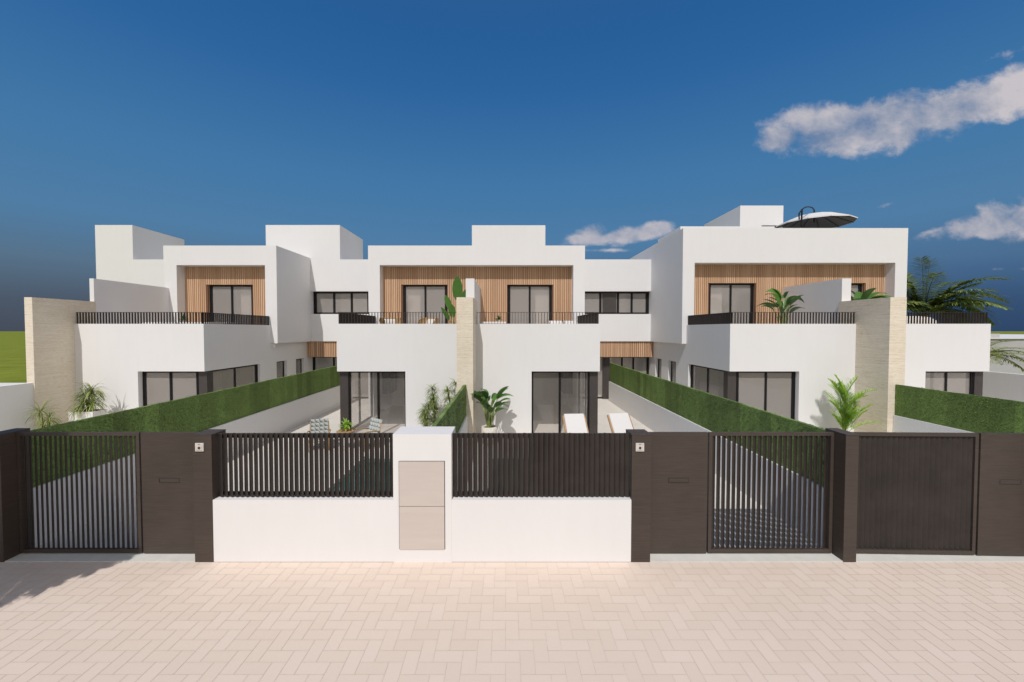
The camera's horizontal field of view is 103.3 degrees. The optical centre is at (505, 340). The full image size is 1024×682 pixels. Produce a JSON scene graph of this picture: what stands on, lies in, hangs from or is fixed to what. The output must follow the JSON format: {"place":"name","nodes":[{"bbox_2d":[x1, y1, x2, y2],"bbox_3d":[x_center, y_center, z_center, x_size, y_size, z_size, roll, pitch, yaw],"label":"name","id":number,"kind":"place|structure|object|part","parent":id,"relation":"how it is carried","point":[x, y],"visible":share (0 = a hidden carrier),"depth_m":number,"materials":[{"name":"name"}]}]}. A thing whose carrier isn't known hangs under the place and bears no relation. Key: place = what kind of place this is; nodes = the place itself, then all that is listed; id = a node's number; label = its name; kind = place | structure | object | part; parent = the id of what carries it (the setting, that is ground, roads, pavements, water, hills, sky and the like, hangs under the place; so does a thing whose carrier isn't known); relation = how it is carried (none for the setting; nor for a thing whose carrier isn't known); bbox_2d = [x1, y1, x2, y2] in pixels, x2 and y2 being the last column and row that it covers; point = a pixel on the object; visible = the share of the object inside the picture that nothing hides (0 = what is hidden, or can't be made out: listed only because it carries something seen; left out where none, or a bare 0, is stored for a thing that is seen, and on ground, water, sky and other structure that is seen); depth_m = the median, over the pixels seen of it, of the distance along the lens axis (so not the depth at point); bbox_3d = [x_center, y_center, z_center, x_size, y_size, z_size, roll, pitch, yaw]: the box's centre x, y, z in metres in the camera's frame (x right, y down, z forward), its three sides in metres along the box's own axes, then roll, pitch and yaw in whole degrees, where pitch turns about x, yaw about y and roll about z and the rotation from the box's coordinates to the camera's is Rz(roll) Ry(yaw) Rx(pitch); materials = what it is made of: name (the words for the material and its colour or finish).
{"place":"outdoors","nodes":[
{"label":"outdoors","id":0,"kind":"place"},
{"bbox_2d":[24,225,362,428],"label":"house","id":1,"kind":"structure","parent":0,"point":[260,296],"depth_m":16.92,"materials":[{"name":"paint"}]},
{"bbox_2d":[142,371,198,405],"bbox_3d":[-11.380,2.111,13.833,1.930,2.193,0.078,0,2,0],"label":"window","id":2,"kind":"structure","parent":1,"relation":"in","point":[144,373],"depth_m":13.79,"materials":[{"name":"black metal"}]},
{"bbox_2d":[222,368,239,389],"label":"window","id":3,"kind":"structure","parent":1,"relation":"in","point":[227,375],"depth_m":19.23,"materials":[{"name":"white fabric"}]},
{"bbox_2d":[209,285,252,314],"bbox_3d":[-12.150,-1.287,18.033,1.970,2.400,0.067,0,2,0],"label":"terrace door","id":4,"kind":"structure","parent":1,"relation":"in","point":[210,286],"depth_m":17.99,"materials":[{"name":"black metal"}]},
{"bbox_2d":[213,364,257,386],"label":"window","id":5,"kind":"structure","parent":1,"relation":"in","point":[256,365],"depth_m":15.32,"materials":[{"name":"black metal"}]},
{"bbox_2d":[279,361,283,376],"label":"small window","id":6,"kind":"structure","parent":1,"relation":"in","point":[279,361],"depth_m":18.68,"materials":[{"name":"black metal"}]},
{"bbox_2d":[296,358,301,372],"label":"small window","id":7,"kind":"structure","parent":1,"relation":"in","point":[300,358],"depth_m":20.29,"materials":[{"name":"black metal"}]},
{"bbox_2d":[165,322,235,323],"bbox_3d":[-11.600,-0.368,15.496,2.400,0.700,0.600,0,2,0],"label":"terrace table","id":8,"kind":"object","parent":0,"point":[194,322],"visible":0.05,"depth_m":15.19,"materials":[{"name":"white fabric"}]},
{"bbox_2d":[40,398,821,546],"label":"garden paving","id":9,"kind":"structure","parent":0,"point":[606,407],"depth_m":9.45,"materials":[{"name":"tile"}]},
{"bbox_2d":[0,383,34,430],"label":"plot wall","id":10,"kind":"structure","parent":9,"relation":"on","point":[14,397],"depth_m":12.00,"materials":[{"name":"white paint"}]},
{"bbox_2d":[21,398,69,429],"bbox_3d":[-13.834,2.475,12.163,1.089,1.602,0.968,0,2,0],"label":"grassy plant","id":11,"kind":"object","parent":9,"relation":"on","point":[42,423],"visible":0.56,"depth_m":12.12,"materials":[{"name":"green plant"}]},
{"bbox_2d":[68,409,106,421],"bbox_3d":[-13.200,2.725,12.828,0.760,1.060,0.460,0,2,0],"label":"planter","id":12,"kind":"object","parent":9,"relation":"on","point":[93,413],"visible":0.17,"depth_m":12.59,"materials":[{"name":"stone"}]},
{"bbox_2d":[63,381,109,418],"bbox_3d":[-13.131,1.869,12.807,1.250,1.312,1.068,0,2,0],"label":"grassy plant","id":13,"kind":"object","parent":12,"relation":"in","point":[89,403],"visible":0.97,"depth_m":12.72,"materials":[{"name":"green plant"}]},
{"bbox_2d":[30,366,352,546],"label":"boundary wall","id":14,"kind":"structure","parent":9,"relation":"on","point":[281,404],"depth_m":9.96,"materials":[{"name":"green plant"}]},
{"bbox_2d":[307,418,330,451],"bbox_3d":[-5.667,2.848,12.322,0.663,0.843,0.740,-1,2,-22],"label":"garden armchair","id":15,"kind":"object","parent":9,"relation":"on","point":[315,424],"visible":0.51,"depth_m":12.52,"materials":[{"name":"white fabric"}]},
{"bbox_2d":[336,429,354,432],"bbox_3d":[-4.850,2.991,12.285,0.520,0.563,0.520,0,2,0],"label":"side table","id":16,"kind":"object","parent":9,"relation":"on","point":[348,431],"visible":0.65,"depth_m":12.15,"materials":[{"name":"brown wood"}]},
{"bbox_2d":[338,418,353,431],"bbox_3d":[-4.848,2.530,12.265,0.526,0.405,0.475,0,2,0],"label":"potted plant","id":17,"kind":"object","parent":16,"relation":"on","point":[345,424],"visible":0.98,"depth_m":12.24,"materials":[{"name":"green plant"}]},
{"bbox_2d":[324,454,389,490],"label":"swimming pool","id":18,"kind":"structure","parent":9,"relation":"in","point":[364,473],"depth_m":10.41,"materials":[{"name":"liquid"}]},
{"bbox_2d":[352,418,382,451],"bbox_3d":[-4.223,2.845,12.416,0.663,0.843,0.740,1,2,38],"label":"garden armchair","id":19,"kind":"object","parent":9,"relation":"on","point":[375,425],"visible":0.48,"depth_m":12.52,"materials":[{"name":"white fabric"}]},
{"bbox_2d":[415,399,437,426],"bbox_3d":[-2.480,2.522,12.628,0.662,1.481,0.794,1,2,37],"label":"feathery plant","id":20,"kind":"object","parent":9,"relation":"on","point":[425,419],"visible":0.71,"depth_m":12.55,"materials":[{"name":"green plant"}]},
{"bbox_2d":[425,382,441,425],"bbox_3d":[-2.282,2.278,12.880,0.697,1.952,0.718,0,2,0],"label":"feathery plant","id":21,"kind":"object","parent":9,"relation":"on","point":[432,397],"visible":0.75,"depth_m":12.80,"materials":[{"name":"green plant"}]},
{"bbox_2d":[440,378,456,410],"bbox_3d":[-1.730,2.196,12.940,0.816,2.114,0.629,1,2,24],"label":"feathery plant","id":22,"kind":"object","parent":9,"relation":"on","point":[447,390],"visible":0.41,"depth_m":12.93,"materials":[{"name":"green plant"}]},
{"bbox_2d":[431,385,467,432],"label":"hedge","id":23,"kind":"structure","parent":9,"relation":"on","point":[454,414],"depth_m":10.11,"materials":[{"name":"green plant"}]},
{"bbox_2d":[481,425,496,432],"bbox_3d":[-0.520,2.975,12.835,0.500,0.560,0.500,0,2,0],"label":"plant pot","id":24,"kind":"object","parent":9,"relation":"on","point":[485,429],"visible":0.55,"depth_m":12.65,"materials":[{"name":"ceramic"}]},
{"bbox_2d":[472,386,513,427],"bbox_3d":[-0.494,2.095,12.805,1.522,1.329,1.370,0,2,0],"label":"bird of paradise","id":25,"kind":"object","parent":24,"relation":"in","point":[484,399],"visible":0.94,"depth_m":12.71,"materials":[{"name":"green plant"}]},
{"bbox_2d":[562,414,588,432],"bbox_3d":[2.222,2.796,11.810,0.724,0.974,1.960,0,2,-5],"label":"sun lounger","id":26,"kind":"object","parent":9,"relation":"on","point":[575,423],"visible":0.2,"depth_m":12.49,"materials":[{"name":"white fabric"}]},
{"bbox_2d":[607,413,633,432],"bbox_3d":[3.682,2.793,11.910,0.724,0.974,1.960,0,2,-7],"label":"sun lounger","id":27,"kind":"object","parent":9,"relation":"on","point":[621,422],"visible":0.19,"depth_m":12.59,"materials":[{"name":"white fabric"}]},
{"bbox_2d":[609,363,824,545],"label":"boundary wall","id":28,"kind":"structure","parent":9,"relation":"on","point":[654,403],"depth_m":10.38,"materials":[{"name":"green plant"}]},
{"bbox_2d":[825,374,882,430],"bbox_3d":[10.866,2.164,12.673,1.430,2.195,0.986,1,2,40],"label":"areca palm","id":29,"kind":"object","parent":9,"relation":"on","point":[847,412],"visible":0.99,"depth_m":12.75,"materials":[{"name":"green plant"}]},
{"bbox_2d":[893,384,1023,432],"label":"hedge","id":30,"kind":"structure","parent":9,"relation":"on","point":[919,409],"depth_m":10.83,"materials":[{"name":"green plant"}]},
{"bbox_2d":[307,225,652,432],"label":"house","id":31,"kind":"structure","parent":0,"point":[525,283],"depth_m":17.36,"materials":[{"name":"paint"}]},
{"bbox_2d":[313,292,368,313],"bbox_3d":[-7.855,-1.945,20.756,3.930,1.150,0.078,0,2,0],"label":"band window","id":32,"kind":"structure","parent":31,"relation":"in","point":[314,293],"depth_m":20.73,"materials":[{"name":"black metal"}]},
{"bbox_2d":[352,373,372,428],"bbox_3d":[-5.520,2.070,15.381,0.070,2.193,2.660,0,2,0],"label":"window","id":33,"kind":"structure","parent":31,"relation":"in","point":[359,375],"depth_m":15.44,"materials":[{"name":"black metal"}]},
{"bbox_2d":[348,371,405,428],"bbox_3d":[-4.355,2.111,13.837,1.980,2.193,0.070,0,2,0],"label":"window","id":34,"kind":"structure","parent":31,"relation":"in","point":[349,372],"depth_m":13.80,"materials":[{"name":"black metal"}]},
{"bbox_2d":[379,317,400,323],"bbox_3d":[-4.373,-0.456,15.399,0.837,0.882,0.681,-1,2,-22],"label":"wicker armchair","id":35,"kind":"object","parent":31,"relation":"on","point":[390,320],"visible":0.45,"depth_m":15.50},
{"bbox_2d":[403,285,446,323],"bbox_3d":[-3.560,-1.287,18.033,1.970,2.400,0.067,0,2,0],"label":"terrace door","id":36,"kind":"structure","parent":31,"relation":"in","point":[404,286],"depth_m":17.99,"materials":[{"name":"black metal"}]},
{"bbox_2d":[418,317,438,323],"bbox_3d":[-2.918,-0.456,15.395,0.837,0.882,0.681,1,2,32],"label":"wicker armchair","id":37,"kind":"object","parent":31,"relation":"on","point":[419,321],"visible":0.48,"depth_m":15.51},
{"bbox_2d":[441,276,465,323],"bbox_3d":[-1.855,-1.177,14.919,1.041,2.370,0.166,0,2,0],"label":"banana plant","id":38,"kind":"object","parent":31,"relation":"on","point":[457,287],"visible":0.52,"depth_m":14.91,"materials":[{"name":"green plant"}]},
{"bbox_2d":[508,285,551,323],"bbox_3d":[1.070,-1.287,18.033,1.970,2.400,0.067,0,2,0],"label":"terrace door","id":39,"kind":"structure","parent":31,"relation":"in","point":[550,286],"depth_m":17.99,"materials":[{"name":"black metal"}]},
{"bbox_2d":[532,371,589,432],"bbox_3d":[1.865,2.111,13.837,1.980,2.193,0.070,0,2,0],"label":"window","id":40,"kind":"structure","parent":31,"relation":"in","point":[588,372],"depth_m":13.80,"materials":[{"name":"black metal"}]},
{"bbox_2d":[548,321,577,323],"bbox_3d":[2.350,-0.430,16.299,1.360,0.780,0.710,0,2,0],"label":"outdoor sofa","id":41,"kind":"object","parent":31,"relation":"on","point":[563,322],"visible":0.15,"depth_m":16.49,"materials":[{"name":"white fabric"}]},
{"bbox_2d":[578,373,586,421],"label":"window","id":42,"kind":"structure","parent":31,"relation":"in","point":[578,373],"depth_m":15.31,"materials":[{"name":"grey glass"}]},
{"bbox_2d":[602,357,609,398],"bbox_3d":[5.245,1.915,21.179,0.350,2.230,0.140,0,2,0],"label":"door panel","id":43,"kind":"structure","parent":31,"relation":"in","point":[605,360],"depth_m":21.11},
{"bbox_2d":[585,292,648,313],"bbox_3d":[5.365,-1.945,20.756,3.930,1.150,0.078,0,2,0],"label":"band window","id":44,"kind":"structure","parent":31,"relation":"in","point":[600,293],"depth_m":20.74,"materials":[{"name":"black metal"}]},
{"bbox_2d":[482,322,505,323],"bbox_3d":[-0.450,-0.389,15.895,0.950,0.720,0.600,0,2,0],"label":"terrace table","id":45,"kind":"object","parent":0,"point":[492,322],"visible":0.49,"depth_m":15.59,"materials":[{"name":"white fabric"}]},
{"bbox_2d":[0,562,1023,681],"bbox_3d":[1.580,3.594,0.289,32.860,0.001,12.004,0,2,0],"label":"pavement","id":46,"kind":"structure","parent":0,"point":[259,579],"depth_m":4.99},
{"bbox_2d":[0,428,32,561],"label":"gate pillar","id":47,"kind":"structure","parent":46,"relation":"on","point":[9,531],"depth_m":6.38,"materials":[{"name":"brown metal"}]},
{"bbox_2d":[213,495,393,561],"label":"front wall","id":48,"kind":"structure","parent":46,"relation":"on","point":[249,528],"depth_m":6.28,"materials":[{"name":"white paint"}]},
{"bbox_2d":[218,433,392,496],"bbox_3d":[-3.125,1.942,6.385,2.772,1.003,0.104,0,2,0],"label":"slat fence","id":49,"kind":"object","parent":48,"relation":"on","point":[331,445],"visible":0.98,"depth_m":6.35,"materials":[{"name":"black metal"}]},
{"bbox_2d":[393,427,454,561],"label":"pillar","id":50,"kind":"structure","parent":46,"relation":"on","point":[422,485],"depth_m":6.25,"materials":[{"name":"white concrete"}]},
{"bbox_3d":[-1.292,2.201,6.248,0.695,0.692,0.011,0,2,0],"label":"cabinet door","id":51,"kind":"part","parent":50,"relation":"part of","materials":[{"name":"beige metal"}]},
{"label":"cabinet door","id":52,"kind":"part","parent":50,"relation":"part of","materials":[{"name":"beige metal"}]},
{"bbox_2d":[5,547,1023,561],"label":"threshold strip","id":53,"kind":"object","parent":46,"relation":"on","point":[654,557],"visible":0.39,"depth_m":6.40,"materials":[{"name":"concrete"}]},
{"bbox_2d":[16,432,142,552],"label":"driveway gate","id":54,"kind":"structure","parent":53,"relation":"on","point":[22,482],"depth_m":6.49,"materials":[{"name":"brown metal"}]},
{"bbox_2d":[141,432,197,552],"bbox_3d":[-5.315,2.428,6.488,0.970,1.947,0.050,0,2,0],"label":"pedestrian door","id":55,"kind":"structure","parent":53,"relation":"on","point":[167,490],"depth_m":6.47,"materials":[{"name":"brown metal"}]},
{"bbox_2d":[141,432,197,552],"bbox_3d":[-5.315,2.427,6.489,0.970,1.947,0.047,0,2,0],"label":"door leaf","id":56,"kind":"structure","parent":55,"relation":"in","point":[167,508],"depth_m":6.47,"materials":[{"name":"brown metal"}]},
{"bbox_2d":[192,429,225,561],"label":"gate pillar","id":57,"kind":"structure","parent":53,"relation":"on","point":[206,466],"depth_m":6.27,"materials":[{"name":"brown paint"}]},
{"bbox_2d":[626,429,651,561],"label":"gate pillar","id":58,"kind":"structure","parent":53,"relation":"on","point":[640,468],"depth_m":6.27,"materials":[{"name":"brown metal"}]},
{"bbox_2d":[649,432,707,552],"bbox_3d":[2.737,2.428,6.488,0.955,1.947,0.050,0,2,0],"label":"pedestrian door","id":59,"kind":"structure","parent":53,"relation":"on","point":[679,466],"depth_m":6.47,"materials":[{"name":"brown metal"}]},
{"bbox_2d":[649,432,707,552],"bbox_3d":[2.737,2.427,6.489,0.955,1.947,0.047,0,2,0],"label":"door leaf","id":60,"kind":"structure","parent":59,"relation":"in","point":[678,523],"depth_m":6.47,"materials":[{"name":"brown metal"}]},
{"bbox_2d":[706,432,833,552],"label":"driveway gate","id":61,"kind":"structure","parent":53,"relation":"on","point":[827,492],"depth_m":6.50,"materials":[{"name":"brown metal"}]},
{"bbox_2d":[825,428,859,561],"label":"gate pillar","id":62,"kind":"structure","parent":53,"relation":"on","point":[845,494],"depth_m":6.29,"materials":[{"name":"brown metal"}]},
{"bbox_2d":[853,432,978,554],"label":"driveway gate","id":63,"kind":"structure","parent":53,"relation":"on","point":[917,492],"depth_m":6.47,"materials":[{"name":"brown metal"}]},
{"bbox_2d":[452,496,630,561],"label":"front wall","id":64,"kind":"structure","parent":46,"relation":"on","point":[539,529],"depth_m":6.28,"materials":[{"name":"white paint"}]},
{"bbox_2d":[453,433,628,496],"bbox_3d":[0.552,1.942,6.386,2.765,1.003,0.102,0,2,0],"label":"slat fence","id":65,"kind":"object","parent":64,"relation":"on","point":[542,464],"visible":1,"depth_m":6.35,"materials":[{"name":"black metal"}]},
{"bbox_2d":[0,331,1023,382],"bbox_3d":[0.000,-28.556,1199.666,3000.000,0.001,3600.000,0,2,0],"label":"grass field","id":66,"kind":"structure","parent":0,"point":[12,356],"depth_m":60.59,"materials":[{"name":"green plant"}]},
{"bbox_2d":[906,256,1013,326],"bbox_3d":[18.954,-0.275,18.258,5.756,6.778,4.463,1,2,35],"label":"palm tree","id":67,"kind":"object","parent":66,"relation":"on","point":[939,303],"visible":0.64,"depth_m":17.62,"materials":[{"name":"green plant"}]},
{"bbox_2d":[925,371,1023,401],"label":"plot wall","id":68,"kind":"structure","parent":66,"relation":"on","point":[1007,386],"depth_m":15.44,"materials":[{"name":"white paint"}]},
{"bbox_2d":[989,334,1023,373],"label":"neighbouring house","id":69,"kind":"structure","parent":66,"relation":"on","point":[1018,341],"depth_m":25.04,"materials":[{"name":"white concrete"}]},
{"bbox_2d":[990,340,1023,371],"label":"palm tree","id":70,"kind":"object","parent":66,"relation":"on","point":[995,352],"visible":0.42,"depth_m":15.99,"materials":[{"name":"green plant"}]},
{"bbox_2d":[0,0,1023,330],"label":"sky","id":71,"kind":"structure","parent":0,"point":[613,127],"materials":[{"name":"blue"}]},
{"bbox_2d":[630,206,990,431],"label":"house","id":72,"kind":"structure","parent":0,"point":[715,330],"depth_m":16.39,"materials":[{"name":"paint"}]},
{"bbox_2d":[658,359,661,377],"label":"small window","id":73,"kind":"structure","parent":72,"relation":"in","point":[658,359],"depth_m":20.29,"materials":[{"name":"black metal"}]},
{"bbox_2d":[671,361,673,381],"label":"small window","id":74,"kind":"structure","parent":72,"relation":"in","point":[671,361],"depth_m":18.69,"materials":[{"name":"black metal"}]},
{"bbox_2d":[690,364,723,392],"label":"window","id":75,"kind":"structure","parent":72,"relation":"in","point":[691,376],"depth_m":15.60,"materials":[{"name":"black metal"}]},
{"bbox_2d":[718,371,723,396],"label":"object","id":76,"kind":"structure","parent":72,"relation":"in","point":[721,373],"depth_m":19.24,"materials":[{"name":"grey glass"}]},
{"bbox_2d":[709,283,753,323],"bbox_3d":[9.660,-1.271,17.433,1.970,2.400,0.067,0,2,0],"label":"terrace door","id":77,"kind":"structure","parent":72,"relation":"in","point":[730,284],"depth_m":17.39,"materials":[{"name":"black metal"}]},
{"bbox_2d":[736,371,795,419],"bbox_3d":[8.840,2.111,13.833,2.030,2.193,0.078,0,2,0],"label":"window","id":78,"kind":"structure","parent":72,"relation":"in","point":[793,373],"depth_m":13.79,"materials":[{"name":"black metal"}]},
{"bbox_2d":[775,206,857,227],"bbox_3d":[14.501,-5.370,19.263,3.702,1.877,3.502,0,2,0],"label":"cantilever parasol","id":79,"kind":"object","parent":72,"relation":"on","point":[823,220],"visible":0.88,"depth_m":19.53,"materials":[{"name":"white fabric"}]},
{"bbox_2d":[851,283,861,292],"bbox_3d":[14.290,-1.271,17.433,1.970,2.400,0.067,0,2,0],"label":"terrace door","id":80,"kind":"structure","parent":72,"relation":"in","point":[859,284],"depth_m":17.38,"materials":[{"name":"black metal"}]},
{"bbox_2d":[851,288,891,300],"bbox_3d":[13.265,-1.032,15.265,1.753,1.845,1.762,0,2,0],"label":"bird of paradise","id":81,"kind":"object","parent":72,"relation":"on","point":[868,294],"visible":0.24,"depth_m":14.95,"materials":[{"name":"green plant"}]},
{"bbox_2d":[930,373,933,388],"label":"window","id":82,"kind":"structure","parent":72,"relation":"in","point":[931,374],"depth_m":15.29,"materials":[{"name":"glass"}]},
{"bbox_2d":[926,371,973,394],"bbox_3d":[15.010,2.111,13.833,1.830,2.193,0.078,0,2,0],"label":"window","id":83,"kind":"structure","parent":72,"relation":"in","point":[971,373],"depth_m":13.78,"materials":[{"name":"black metal"}]},
{"bbox_3d":[10.450,-0.213,15.300,0.540,0.400,0.540,0,2,0],"label":"plant pot","id":84,"kind":"object","parent":72,"relation":"on","visible":0},
{"bbox_2d":[756,288,803,323],"bbox_3d":[10.351,-1.103,15.274,1.520,1.786,1.509,1,2,37],"label":"bird of paradise","id":85,"kind":"object","parent":84,"relation":"in","point":[780,304],"visible":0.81,"depth_m":15.21,"materials":[{"name":"green plant"}]},
{"bbox_2d":[906,316,935,323],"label":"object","id":86,"kind":"object","parent":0,"point":[918,320],"visible":0.02,"depth_m":14.63,"materials":[{"name":"white"}]},
{"bbox_3d":[8.570,2.431,6.378,0.308,1.995,0.428,0,2,0],"label":"gate pillar","id":87,"kind":"object","parent":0,"visible":0},
{"bbox_2d":[975,433,1023,555],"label":"pedestrian door","id":88,"kind":"structure","parent":87,"relation":"attached to","point":[1000,512],"depth_m":6.40,"materials":[{"name":"brown metal"}]},
{"bbox_2d":[975,433,1023,555],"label":"door leaf","id":89,"kind":"structure","parent":88,"relation":"in","point":[1000,508],"depth_m":6.40,"materials":[{"name":"brown metal"}]}
]}

